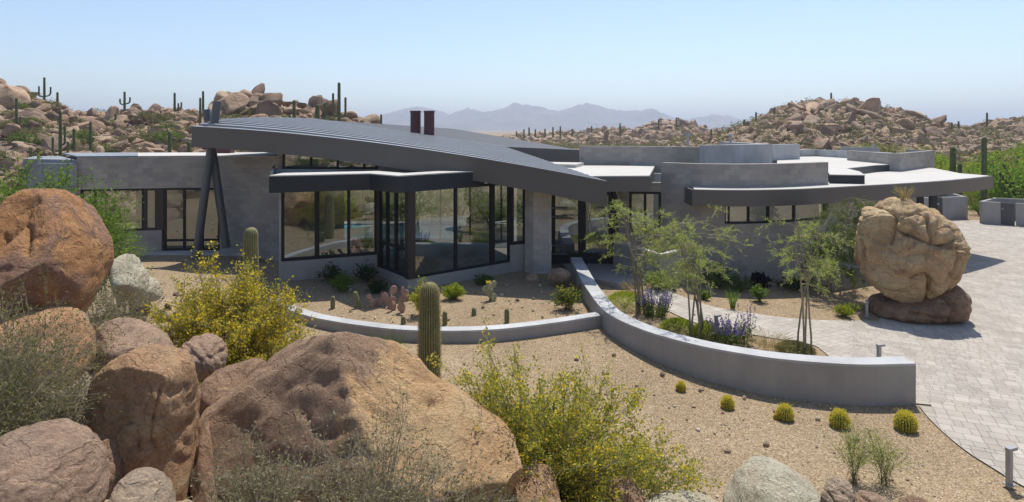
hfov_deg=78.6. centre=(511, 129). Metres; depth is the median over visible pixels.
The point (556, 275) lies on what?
stone
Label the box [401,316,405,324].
column cactus
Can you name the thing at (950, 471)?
ground
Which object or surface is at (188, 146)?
saguaro
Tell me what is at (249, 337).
yellow flowering shrub
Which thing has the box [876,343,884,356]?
path light
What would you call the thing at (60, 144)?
saguaro
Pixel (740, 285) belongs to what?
shrub
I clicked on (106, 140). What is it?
boulder
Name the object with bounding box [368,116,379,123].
boulder
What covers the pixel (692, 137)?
desert scrub
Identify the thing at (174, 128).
hillside shrub
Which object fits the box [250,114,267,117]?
boulder
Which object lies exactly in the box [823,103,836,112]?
boulder
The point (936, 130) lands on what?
boulder
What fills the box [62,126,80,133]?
boulder
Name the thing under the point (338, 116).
saguaro
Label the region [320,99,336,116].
boulder
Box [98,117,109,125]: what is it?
boulder
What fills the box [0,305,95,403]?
boulder
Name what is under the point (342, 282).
shrub
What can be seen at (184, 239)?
window
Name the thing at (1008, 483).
path light
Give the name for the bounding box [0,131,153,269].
green shrub
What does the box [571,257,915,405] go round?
garden wall
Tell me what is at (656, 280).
shrub
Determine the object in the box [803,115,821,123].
boulder
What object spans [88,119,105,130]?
boulder
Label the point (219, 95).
boulder
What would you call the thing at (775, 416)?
golden barrel cactus
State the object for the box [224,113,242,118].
hillside shrub
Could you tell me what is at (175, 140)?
boulder
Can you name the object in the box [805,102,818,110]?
boulder
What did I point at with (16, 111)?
saguaro
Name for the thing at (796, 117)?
boulder
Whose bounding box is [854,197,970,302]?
boulder
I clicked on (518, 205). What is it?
patio tree
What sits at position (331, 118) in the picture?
hillside shrub
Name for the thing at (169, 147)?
saguaro
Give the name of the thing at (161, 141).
boulder
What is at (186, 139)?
boulder
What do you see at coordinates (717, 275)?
shrub
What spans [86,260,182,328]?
dry brush
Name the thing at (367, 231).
pool water
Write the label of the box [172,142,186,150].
hillside shrub
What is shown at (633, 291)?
grass tuft
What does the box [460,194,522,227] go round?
patio tree
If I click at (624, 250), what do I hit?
courtyard wall
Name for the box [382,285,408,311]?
prickly pear
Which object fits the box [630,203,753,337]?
young tree
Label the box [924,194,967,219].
utility enclosure
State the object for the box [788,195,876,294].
weeping tree
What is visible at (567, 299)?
shrub
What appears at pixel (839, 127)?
boulder
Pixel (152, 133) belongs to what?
hillside shrub
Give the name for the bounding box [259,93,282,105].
boulder
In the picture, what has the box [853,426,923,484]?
broom shrub
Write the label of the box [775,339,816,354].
grass mound
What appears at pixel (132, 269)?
boulder
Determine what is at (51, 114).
boulder
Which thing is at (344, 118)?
boulder
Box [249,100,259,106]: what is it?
boulder
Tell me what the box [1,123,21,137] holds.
boulder
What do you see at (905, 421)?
golden barrel cactus
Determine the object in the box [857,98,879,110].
boulder
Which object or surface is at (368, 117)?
boulder
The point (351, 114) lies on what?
boulder
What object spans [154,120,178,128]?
hillside shrub
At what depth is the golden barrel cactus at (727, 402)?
13.25 m
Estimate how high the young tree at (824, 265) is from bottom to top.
3.938 m
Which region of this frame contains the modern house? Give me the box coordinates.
[23,101,992,290]
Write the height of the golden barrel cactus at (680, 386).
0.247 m
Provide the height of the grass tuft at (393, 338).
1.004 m
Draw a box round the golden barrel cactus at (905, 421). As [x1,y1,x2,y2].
[892,408,918,433]
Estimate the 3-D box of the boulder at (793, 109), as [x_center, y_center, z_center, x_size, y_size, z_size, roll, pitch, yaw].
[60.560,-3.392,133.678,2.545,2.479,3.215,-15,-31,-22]
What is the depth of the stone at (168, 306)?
17.36 m
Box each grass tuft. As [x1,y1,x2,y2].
[369,328,410,348]
[620,277,651,294]
[725,288,739,309]
[745,324,795,349]
[892,184,916,199]
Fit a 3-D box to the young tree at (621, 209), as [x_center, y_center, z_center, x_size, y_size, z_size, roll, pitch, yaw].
[3.705,3.738,18.808,2.755,3.769,3.054,0,0,-19]
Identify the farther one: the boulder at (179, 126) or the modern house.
the boulder at (179, 126)
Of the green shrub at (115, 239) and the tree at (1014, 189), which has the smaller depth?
the green shrub at (115, 239)
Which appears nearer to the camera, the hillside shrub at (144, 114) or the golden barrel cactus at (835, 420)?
the golden barrel cactus at (835, 420)
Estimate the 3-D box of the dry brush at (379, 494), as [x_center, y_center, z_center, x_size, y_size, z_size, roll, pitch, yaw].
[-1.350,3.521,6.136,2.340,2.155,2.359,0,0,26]
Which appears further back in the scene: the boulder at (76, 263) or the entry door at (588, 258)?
the entry door at (588, 258)
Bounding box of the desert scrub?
[1,92,1023,220]
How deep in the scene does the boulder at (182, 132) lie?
65.91 m
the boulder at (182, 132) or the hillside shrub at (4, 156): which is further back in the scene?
the boulder at (182, 132)
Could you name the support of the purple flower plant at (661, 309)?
on the ground
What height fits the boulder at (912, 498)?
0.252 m
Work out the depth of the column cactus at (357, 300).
19.27 m
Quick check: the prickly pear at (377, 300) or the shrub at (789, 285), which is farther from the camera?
the shrub at (789, 285)
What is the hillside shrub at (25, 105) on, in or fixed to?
on the ground
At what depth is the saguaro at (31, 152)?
45.94 m
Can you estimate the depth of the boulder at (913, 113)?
146.06 m
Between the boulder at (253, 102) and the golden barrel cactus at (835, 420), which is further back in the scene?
the boulder at (253, 102)
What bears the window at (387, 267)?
in the modern house
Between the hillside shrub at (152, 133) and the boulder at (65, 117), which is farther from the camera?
the boulder at (65, 117)
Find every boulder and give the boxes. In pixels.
[0,84,30,107]
[0,188,113,318]
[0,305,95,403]
[0,418,110,501]
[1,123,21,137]
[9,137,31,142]
[10,116,29,123]
[11,110,35,117]
[17,85,29,93]
[22,108,45,114]
[25,120,41,129]
[28,100,42,107]
[31,110,49,121]
[32,377,93,423]
[35,133,47,143]
[45,111,58,120]
[57,114,68,123]
[58,108,71,115]
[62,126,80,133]
[68,116,78,122]
[76,121,88,125]
[85,343,200,500]
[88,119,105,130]
[88,136,113,142]
[92,317,174,372]
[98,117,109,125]
[102,138,117,143]
[102,437,123,498]
[105,106,119,116]
[108,467,175,501]
[109,114,127,121]
[109,254,148,300]
[111,127,126,135]
[112,119,126,128]
[118,137,132,141]
[126,105,141,110]
[130,277,161,306]
[132,138,144,144]
[147,128,165,134]
[154,322,175,339]
[155,136,167,144]
[172,137,180,145]
[173,124,184,129]
[178,130,187,137]
[181,333,227,379]
[182,137,193,147]
[189,421,224,501]
[197,331,522,501]
[199,358,266,416]
[208,103,235,116]
[214,90,228,100]
[218,92,249,114]
[239,89,252,97]
[239,108,248,115]
[249,96,257,100]
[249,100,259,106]
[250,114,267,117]
[251,83,264,93]
[252,93,261,100]
[256,100,282,116]
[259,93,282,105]
[282,101,308,108]
[283,107,321,115]
[308,95,323,104]
[309,98,327,107]
[311,110,321,117]
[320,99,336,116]
[334,117,351,121]
[347,111,357,118]
[364,114,377,120]
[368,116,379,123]
[507,463,560,501]
[604,477,643,501]
[644,490,716,501]
[723,456,820,501]
[785,121,802,127]
[787,121,803,135]
[788,107,802,113]
[788,113,801,120]
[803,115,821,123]
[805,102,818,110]
[816,123,844,130]
[819,476,858,501]
[821,99,835,106]
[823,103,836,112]
[845,103,857,112]
[847,111,855,123]
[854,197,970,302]
[856,490,887,501]
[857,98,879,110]
[857,109,885,120]
[868,285,971,323]
[872,102,880,111]
[895,118,915,129]
[897,495,928,501]
[904,110,927,120]
[926,126,948,135]
[931,115,946,124]
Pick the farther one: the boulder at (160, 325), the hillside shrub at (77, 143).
the hillside shrub at (77, 143)
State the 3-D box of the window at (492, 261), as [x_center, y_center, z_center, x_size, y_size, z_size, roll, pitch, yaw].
[-1.756,3.560,22.796,4.325,3.080,0.103,0,0,-39]
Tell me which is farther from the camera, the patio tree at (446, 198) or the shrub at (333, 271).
the patio tree at (446, 198)
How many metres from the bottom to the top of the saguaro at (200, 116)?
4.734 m
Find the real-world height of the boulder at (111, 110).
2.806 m
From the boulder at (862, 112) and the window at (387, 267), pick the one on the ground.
the boulder at (862, 112)
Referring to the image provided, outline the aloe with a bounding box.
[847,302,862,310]
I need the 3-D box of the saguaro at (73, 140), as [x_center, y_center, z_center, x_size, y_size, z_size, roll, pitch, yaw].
[-40.600,1.490,58.000,0.260,3.190,0.260,0,0,0]
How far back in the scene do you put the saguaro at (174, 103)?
81.93 m
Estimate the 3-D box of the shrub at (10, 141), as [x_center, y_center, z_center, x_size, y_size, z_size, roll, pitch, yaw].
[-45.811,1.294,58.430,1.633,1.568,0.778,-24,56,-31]
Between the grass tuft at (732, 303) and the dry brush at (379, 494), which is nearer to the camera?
the dry brush at (379, 494)
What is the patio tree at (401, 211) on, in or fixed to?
on the ground
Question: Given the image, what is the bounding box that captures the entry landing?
[561,264,645,287]
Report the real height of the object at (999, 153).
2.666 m
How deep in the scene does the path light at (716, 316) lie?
17.54 m
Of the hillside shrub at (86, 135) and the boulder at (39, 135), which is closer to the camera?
the boulder at (39, 135)
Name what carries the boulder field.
on the ground
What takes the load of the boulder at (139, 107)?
on the ground
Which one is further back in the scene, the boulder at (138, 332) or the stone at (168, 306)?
the stone at (168, 306)
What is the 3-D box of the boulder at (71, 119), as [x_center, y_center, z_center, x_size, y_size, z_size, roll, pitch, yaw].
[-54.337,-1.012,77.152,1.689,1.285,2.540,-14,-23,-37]
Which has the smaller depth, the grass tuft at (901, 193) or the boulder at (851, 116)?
the grass tuft at (901, 193)
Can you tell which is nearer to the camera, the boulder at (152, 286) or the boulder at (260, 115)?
the boulder at (152, 286)
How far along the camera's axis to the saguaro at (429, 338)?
13.13 m
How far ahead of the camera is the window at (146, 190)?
28.21 m
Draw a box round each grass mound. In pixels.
[608,290,641,311]
[659,317,695,335]
[693,320,718,339]
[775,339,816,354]
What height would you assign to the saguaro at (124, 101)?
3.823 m
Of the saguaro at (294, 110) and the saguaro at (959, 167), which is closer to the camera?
the saguaro at (959, 167)
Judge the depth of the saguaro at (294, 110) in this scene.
69.89 m
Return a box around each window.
[80,188,143,230]
[144,188,156,229]
[164,188,219,250]
[281,190,376,261]
[282,154,377,168]
[350,185,522,241]
[379,191,404,276]
[416,183,510,277]
[511,187,524,244]
[629,192,660,231]
[725,204,825,223]
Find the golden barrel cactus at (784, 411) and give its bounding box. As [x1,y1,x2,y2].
[776,402,794,421]
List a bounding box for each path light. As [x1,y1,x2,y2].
[714,314,720,323]
[864,300,869,318]
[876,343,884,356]
[1002,445,1017,488]
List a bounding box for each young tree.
[581,191,695,314]
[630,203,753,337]
[755,205,860,354]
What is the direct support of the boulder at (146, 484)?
on the ground
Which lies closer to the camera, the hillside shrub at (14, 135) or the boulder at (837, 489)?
the boulder at (837, 489)
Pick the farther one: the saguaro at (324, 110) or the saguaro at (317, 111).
the saguaro at (324, 110)
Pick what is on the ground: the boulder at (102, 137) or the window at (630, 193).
the boulder at (102, 137)
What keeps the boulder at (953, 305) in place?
on the ground
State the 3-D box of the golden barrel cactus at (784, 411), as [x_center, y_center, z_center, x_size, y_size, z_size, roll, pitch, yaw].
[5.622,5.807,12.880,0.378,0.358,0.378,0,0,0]
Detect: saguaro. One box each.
[15,98,20,124]
[29,147,32,156]
[38,77,51,99]
[51,111,68,155]
[56,92,58,105]
[72,128,75,150]
[89,122,91,150]
[119,91,130,111]
[167,131,171,152]
[173,93,181,111]
[187,142,190,151]
[199,98,201,124]
[202,91,203,109]
[243,227,258,319]
[289,100,295,117]
[315,104,319,118]
[324,102,325,119]
[332,82,346,120]
[416,279,442,378]
[950,147,955,193]
[957,163,962,194]
[981,137,986,200]
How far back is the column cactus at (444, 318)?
17.74 m
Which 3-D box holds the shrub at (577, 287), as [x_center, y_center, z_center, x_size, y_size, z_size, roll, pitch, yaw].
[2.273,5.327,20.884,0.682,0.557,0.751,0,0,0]
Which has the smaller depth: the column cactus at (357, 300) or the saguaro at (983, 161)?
the column cactus at (357, 300)
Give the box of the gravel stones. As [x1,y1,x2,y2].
[88,267,940,497]
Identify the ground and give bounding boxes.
[0,107,1023,501]
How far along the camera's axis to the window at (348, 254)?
22.44 m
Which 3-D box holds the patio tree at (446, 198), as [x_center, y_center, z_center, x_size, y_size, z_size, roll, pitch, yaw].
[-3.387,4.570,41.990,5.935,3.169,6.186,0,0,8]
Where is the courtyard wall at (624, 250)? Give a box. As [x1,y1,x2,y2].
[613,242,687,286]
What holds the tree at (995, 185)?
on the ground
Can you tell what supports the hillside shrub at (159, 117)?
on the ground
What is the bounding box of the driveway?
[853,219,1023,485]
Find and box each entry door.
[551,195,581,263]
[582,192,611,263]
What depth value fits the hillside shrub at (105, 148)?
58.47 m
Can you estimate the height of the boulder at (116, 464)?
0.755 m
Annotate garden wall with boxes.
[268,298,601,342]
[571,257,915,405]
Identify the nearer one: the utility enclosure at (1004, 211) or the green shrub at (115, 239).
the green shrub at (115, 239)
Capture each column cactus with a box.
[330,296,334,308]
[353,291,360,308]
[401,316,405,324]
[442,311,446,324]
[471,307,475,315]
[504,308,508,322]
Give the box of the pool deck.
[344,221,461,241]
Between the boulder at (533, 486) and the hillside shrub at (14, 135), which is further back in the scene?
the hillside shrub at (14, 135)
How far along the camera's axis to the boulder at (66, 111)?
77.02 m
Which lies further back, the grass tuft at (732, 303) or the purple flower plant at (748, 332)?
the grass tuft at (732, 303)
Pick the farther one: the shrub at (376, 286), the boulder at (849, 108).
the boulder at (849, 108)
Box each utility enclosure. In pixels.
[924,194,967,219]
[980,198,1023,225]
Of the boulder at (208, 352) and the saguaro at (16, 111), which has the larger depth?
the saguaro at (16, 111)
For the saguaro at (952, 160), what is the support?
on the ground
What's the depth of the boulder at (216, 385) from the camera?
9.14 m
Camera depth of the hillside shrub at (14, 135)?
58.29 m
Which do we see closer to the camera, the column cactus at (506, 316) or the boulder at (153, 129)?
the column cactus at (506, 316)
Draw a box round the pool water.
[344,225,459,237]
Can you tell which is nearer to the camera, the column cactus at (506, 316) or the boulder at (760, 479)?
the boulder at (760, 479)
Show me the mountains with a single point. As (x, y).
(514, 116)
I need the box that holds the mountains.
[379,102,749,130]
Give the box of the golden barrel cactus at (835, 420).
[828,407,850,429]
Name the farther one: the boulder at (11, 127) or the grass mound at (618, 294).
the boulder at (11, 127)
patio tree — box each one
[344,190,404,219]
[372,191,448,220]
[419,187,498,218]
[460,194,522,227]
[498,195,522,232]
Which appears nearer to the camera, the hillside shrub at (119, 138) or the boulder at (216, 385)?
the boulder at (216, 385)
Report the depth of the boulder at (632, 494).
8.16 m
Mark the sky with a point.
(960, 60)
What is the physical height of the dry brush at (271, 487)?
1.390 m
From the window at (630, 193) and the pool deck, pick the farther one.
the pool deck
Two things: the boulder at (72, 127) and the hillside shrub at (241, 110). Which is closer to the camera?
the boulder at (72, 127)
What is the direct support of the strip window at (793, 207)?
in the modern house
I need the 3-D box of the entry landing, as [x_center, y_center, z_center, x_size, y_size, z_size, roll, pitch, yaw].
[3.404,5.600,23.871,2.397,0.400,3.787,0,0,-7]
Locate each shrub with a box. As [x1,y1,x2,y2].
[0,118,13,126]
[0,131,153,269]
[0,147,18,161]
[1,108,14,115]
[5,131,48,144]
[12,101,32,109]
[18,116,39,124]
[19,125,53,135]
[26,90,36,98]
[33,183,153,317]
[44,100,63,110]
[51,129,88,137]
[66,139,85,150]
[76,130,103,143]
[82,138,126,152]
[111,133,131,139]
[128,133,152,142]
[132,110,156,121]
[140,130,162,141]
[140,240,319,383]
[150,111,177,123]
[151,128,188,144]
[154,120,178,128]
[165,125,185,130]
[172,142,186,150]
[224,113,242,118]
[235,107,251,115]
[316,261,347,283]
[323,115,336,120]
[328,269,356,291]
[350,257,378,282]
[365,279,388,293]
[407,276,426,311]
[426,318,725,501]
[441,282,467,299]
[473,273,493,285]
[545,282,583,309]
[571,283,581,294]
[643,266,683,290]
[694,258,739,287]
[699,290,711,299]
[718,273,762,291]
[747,271,772,288]
[749,283,770,301]
[771,274,817,290]
[822,415,889,483]
[832,303,853,316]
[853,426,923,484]
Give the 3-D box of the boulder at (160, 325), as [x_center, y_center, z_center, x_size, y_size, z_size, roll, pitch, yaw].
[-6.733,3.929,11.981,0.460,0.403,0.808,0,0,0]
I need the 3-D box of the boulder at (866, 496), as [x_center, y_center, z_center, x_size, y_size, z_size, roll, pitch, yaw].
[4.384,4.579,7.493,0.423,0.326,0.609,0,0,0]
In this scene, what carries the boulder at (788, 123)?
on the ground
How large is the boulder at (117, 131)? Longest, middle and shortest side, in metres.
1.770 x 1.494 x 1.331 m
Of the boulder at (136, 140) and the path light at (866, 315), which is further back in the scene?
the boulder at (136, 140)
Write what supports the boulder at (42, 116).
on the ground
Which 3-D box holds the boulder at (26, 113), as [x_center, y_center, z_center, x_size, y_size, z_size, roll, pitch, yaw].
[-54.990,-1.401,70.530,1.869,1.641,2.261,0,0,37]
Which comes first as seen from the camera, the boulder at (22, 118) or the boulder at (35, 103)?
the boulder at (22, 118)
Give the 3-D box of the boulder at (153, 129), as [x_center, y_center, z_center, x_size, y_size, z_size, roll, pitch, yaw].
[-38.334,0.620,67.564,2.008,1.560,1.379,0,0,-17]
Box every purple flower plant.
[634,286,672,319]
[705,314,750,345]
[737,302,757,346]
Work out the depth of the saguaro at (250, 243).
17.36 m
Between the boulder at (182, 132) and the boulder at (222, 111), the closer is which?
the boulder at (182, 132)
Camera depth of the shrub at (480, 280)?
22.11 m
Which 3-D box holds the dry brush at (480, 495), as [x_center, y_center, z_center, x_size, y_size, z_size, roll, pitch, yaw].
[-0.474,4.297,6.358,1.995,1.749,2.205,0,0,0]
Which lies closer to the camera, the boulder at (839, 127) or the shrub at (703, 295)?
the shrub at (703, 295)
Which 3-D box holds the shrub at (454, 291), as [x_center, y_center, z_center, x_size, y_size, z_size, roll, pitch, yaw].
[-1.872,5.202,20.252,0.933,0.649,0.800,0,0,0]
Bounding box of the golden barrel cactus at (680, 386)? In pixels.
[675,380,686,391]
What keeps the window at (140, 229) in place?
in the modern house
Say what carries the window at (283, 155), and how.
in the modern house
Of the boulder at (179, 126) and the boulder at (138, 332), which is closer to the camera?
the boulder at (138, 332)
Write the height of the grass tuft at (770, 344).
0.468 m
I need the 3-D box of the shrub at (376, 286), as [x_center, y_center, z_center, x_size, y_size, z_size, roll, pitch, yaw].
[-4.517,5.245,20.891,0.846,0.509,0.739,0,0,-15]
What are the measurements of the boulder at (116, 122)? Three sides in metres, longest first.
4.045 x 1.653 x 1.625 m
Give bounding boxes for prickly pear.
[366,291,382,307]
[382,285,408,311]
[482,280,496,301]
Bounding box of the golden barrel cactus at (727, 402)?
[720,394,734,409]
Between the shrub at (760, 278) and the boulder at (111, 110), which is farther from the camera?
the boulder at (111, 110)
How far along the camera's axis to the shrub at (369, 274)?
22.00 m
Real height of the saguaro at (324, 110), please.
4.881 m
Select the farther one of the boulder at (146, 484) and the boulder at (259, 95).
the boulder at (259, 95)
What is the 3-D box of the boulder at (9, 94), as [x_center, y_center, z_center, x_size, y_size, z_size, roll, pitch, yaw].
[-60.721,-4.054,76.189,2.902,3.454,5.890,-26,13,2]
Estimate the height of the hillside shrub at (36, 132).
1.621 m
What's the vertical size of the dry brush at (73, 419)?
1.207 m
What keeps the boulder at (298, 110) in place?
on the ground
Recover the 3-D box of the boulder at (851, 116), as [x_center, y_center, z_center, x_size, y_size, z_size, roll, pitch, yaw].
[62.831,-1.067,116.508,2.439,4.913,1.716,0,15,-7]
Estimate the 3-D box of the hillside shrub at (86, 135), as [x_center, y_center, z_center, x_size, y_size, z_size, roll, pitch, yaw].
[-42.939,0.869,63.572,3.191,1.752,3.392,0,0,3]
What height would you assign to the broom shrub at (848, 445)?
1.095 m
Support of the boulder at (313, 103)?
on the ground
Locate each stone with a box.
[163,303,171,309]
[522,273,538,282]
[547,268,570,282]
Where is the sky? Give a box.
[0,0,1023,125]
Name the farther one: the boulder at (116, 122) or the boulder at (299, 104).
the boulder at (299, 104)
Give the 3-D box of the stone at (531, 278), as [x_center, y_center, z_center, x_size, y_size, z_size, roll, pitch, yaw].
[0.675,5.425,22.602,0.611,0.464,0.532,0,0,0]
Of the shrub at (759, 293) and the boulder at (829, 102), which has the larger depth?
the boulder at (829, 102)
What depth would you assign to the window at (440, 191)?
30.25 m
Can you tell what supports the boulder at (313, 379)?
on the ground
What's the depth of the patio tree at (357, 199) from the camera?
40.75 m
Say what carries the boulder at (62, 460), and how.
on the ground
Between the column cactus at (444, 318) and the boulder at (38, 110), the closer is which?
the column cactus at (444, 318)
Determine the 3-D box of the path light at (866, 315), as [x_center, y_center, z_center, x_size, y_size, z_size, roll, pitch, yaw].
[11.229,5.686,19.795,0.140,0.550,0.220,0,0,30]
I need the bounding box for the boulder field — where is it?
[0,78,1023,223]
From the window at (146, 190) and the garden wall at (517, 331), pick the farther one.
the window at (146, 190)
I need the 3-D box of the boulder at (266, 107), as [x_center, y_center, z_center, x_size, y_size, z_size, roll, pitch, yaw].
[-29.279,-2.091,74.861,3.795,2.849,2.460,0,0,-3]
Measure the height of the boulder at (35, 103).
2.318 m
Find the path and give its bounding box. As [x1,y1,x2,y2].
[626,282,852,356]
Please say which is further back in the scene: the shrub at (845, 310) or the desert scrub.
the desert scrub
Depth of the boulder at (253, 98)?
81.37 m
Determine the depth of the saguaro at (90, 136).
56.90 m
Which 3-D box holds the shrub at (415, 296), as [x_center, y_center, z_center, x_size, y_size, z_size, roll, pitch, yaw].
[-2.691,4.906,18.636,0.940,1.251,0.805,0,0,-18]
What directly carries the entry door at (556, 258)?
in the modern house
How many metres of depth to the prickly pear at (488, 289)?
20.05 m
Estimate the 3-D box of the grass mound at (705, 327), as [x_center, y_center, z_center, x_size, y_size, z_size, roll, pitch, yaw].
[5.444,5.585,17.513,0.857,0.498,0.881,0,0,0]
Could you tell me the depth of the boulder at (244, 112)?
75.51 m
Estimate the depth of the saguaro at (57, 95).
82.90 m
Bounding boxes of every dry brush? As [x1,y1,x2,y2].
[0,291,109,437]
[0,358,116,439]
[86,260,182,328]
[129,302,150,315]
[181,414,355,501]
[271,387,503,501]
[437,459,545,501]
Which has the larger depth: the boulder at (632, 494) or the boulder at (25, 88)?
the boulder at (25, 88)
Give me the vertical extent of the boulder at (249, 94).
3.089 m
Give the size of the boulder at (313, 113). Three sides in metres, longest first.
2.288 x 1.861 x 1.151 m
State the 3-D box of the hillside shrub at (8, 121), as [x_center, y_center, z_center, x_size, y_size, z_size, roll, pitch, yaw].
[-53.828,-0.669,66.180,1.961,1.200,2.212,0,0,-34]
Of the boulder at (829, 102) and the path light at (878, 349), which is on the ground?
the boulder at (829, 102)
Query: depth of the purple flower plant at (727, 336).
17.07 m
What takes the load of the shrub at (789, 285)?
on the ground
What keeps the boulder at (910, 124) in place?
on the ground
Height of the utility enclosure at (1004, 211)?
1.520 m
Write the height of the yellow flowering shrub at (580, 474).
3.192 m
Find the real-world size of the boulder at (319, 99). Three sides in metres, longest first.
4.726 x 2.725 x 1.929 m
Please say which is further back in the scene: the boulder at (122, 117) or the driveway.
the boulder at (122, 117)
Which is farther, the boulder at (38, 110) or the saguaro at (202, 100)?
the saguaro at (202, 100)
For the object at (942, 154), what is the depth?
79.19 m
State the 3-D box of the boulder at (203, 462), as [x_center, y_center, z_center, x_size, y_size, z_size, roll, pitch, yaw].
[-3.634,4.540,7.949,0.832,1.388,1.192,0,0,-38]
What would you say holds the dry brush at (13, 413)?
on the ground
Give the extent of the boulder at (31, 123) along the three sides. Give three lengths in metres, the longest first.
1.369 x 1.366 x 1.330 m
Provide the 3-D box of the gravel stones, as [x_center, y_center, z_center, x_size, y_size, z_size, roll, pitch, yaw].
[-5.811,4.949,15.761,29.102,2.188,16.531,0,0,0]
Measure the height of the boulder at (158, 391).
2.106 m
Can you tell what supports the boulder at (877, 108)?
on the ground
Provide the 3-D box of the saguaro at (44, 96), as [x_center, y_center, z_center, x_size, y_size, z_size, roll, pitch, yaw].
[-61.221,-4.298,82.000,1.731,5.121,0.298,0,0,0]
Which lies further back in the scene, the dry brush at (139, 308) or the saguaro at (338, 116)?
the saguaro at (338, 116)
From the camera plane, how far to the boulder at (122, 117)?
76.76 m
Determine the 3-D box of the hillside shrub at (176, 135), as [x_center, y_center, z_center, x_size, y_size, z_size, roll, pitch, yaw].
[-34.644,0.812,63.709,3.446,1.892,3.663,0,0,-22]
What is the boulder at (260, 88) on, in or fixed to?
on the ground
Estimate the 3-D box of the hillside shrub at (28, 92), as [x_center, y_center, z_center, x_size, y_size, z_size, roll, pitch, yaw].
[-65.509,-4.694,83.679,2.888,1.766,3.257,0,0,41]
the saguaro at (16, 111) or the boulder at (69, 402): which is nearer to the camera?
the boulder at (69, 402)
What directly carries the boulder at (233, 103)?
on the ground
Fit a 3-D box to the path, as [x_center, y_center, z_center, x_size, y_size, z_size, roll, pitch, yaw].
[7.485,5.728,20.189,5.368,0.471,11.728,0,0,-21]
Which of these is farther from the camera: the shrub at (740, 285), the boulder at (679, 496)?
the shrub at (740, 285)
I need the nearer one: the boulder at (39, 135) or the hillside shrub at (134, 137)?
the boulder at (39, 135)
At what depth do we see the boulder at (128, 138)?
63.31 m
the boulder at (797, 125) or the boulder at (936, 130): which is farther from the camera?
the boulder at (936, 130)
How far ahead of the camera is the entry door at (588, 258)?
25.20 m
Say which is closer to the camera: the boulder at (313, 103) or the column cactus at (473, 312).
the column cactus at (473, 312)
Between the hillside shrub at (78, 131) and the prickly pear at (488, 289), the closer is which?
the prickly pear at (488, 289)
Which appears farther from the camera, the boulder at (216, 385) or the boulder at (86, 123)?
the boulder at (86, 123)
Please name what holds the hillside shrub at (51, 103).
on the ground
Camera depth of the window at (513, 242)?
24.17 m
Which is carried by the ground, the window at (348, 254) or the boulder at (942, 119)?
the boulder at (942, 119)
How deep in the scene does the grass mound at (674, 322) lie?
17.59 m
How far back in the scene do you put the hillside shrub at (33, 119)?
67.68 m

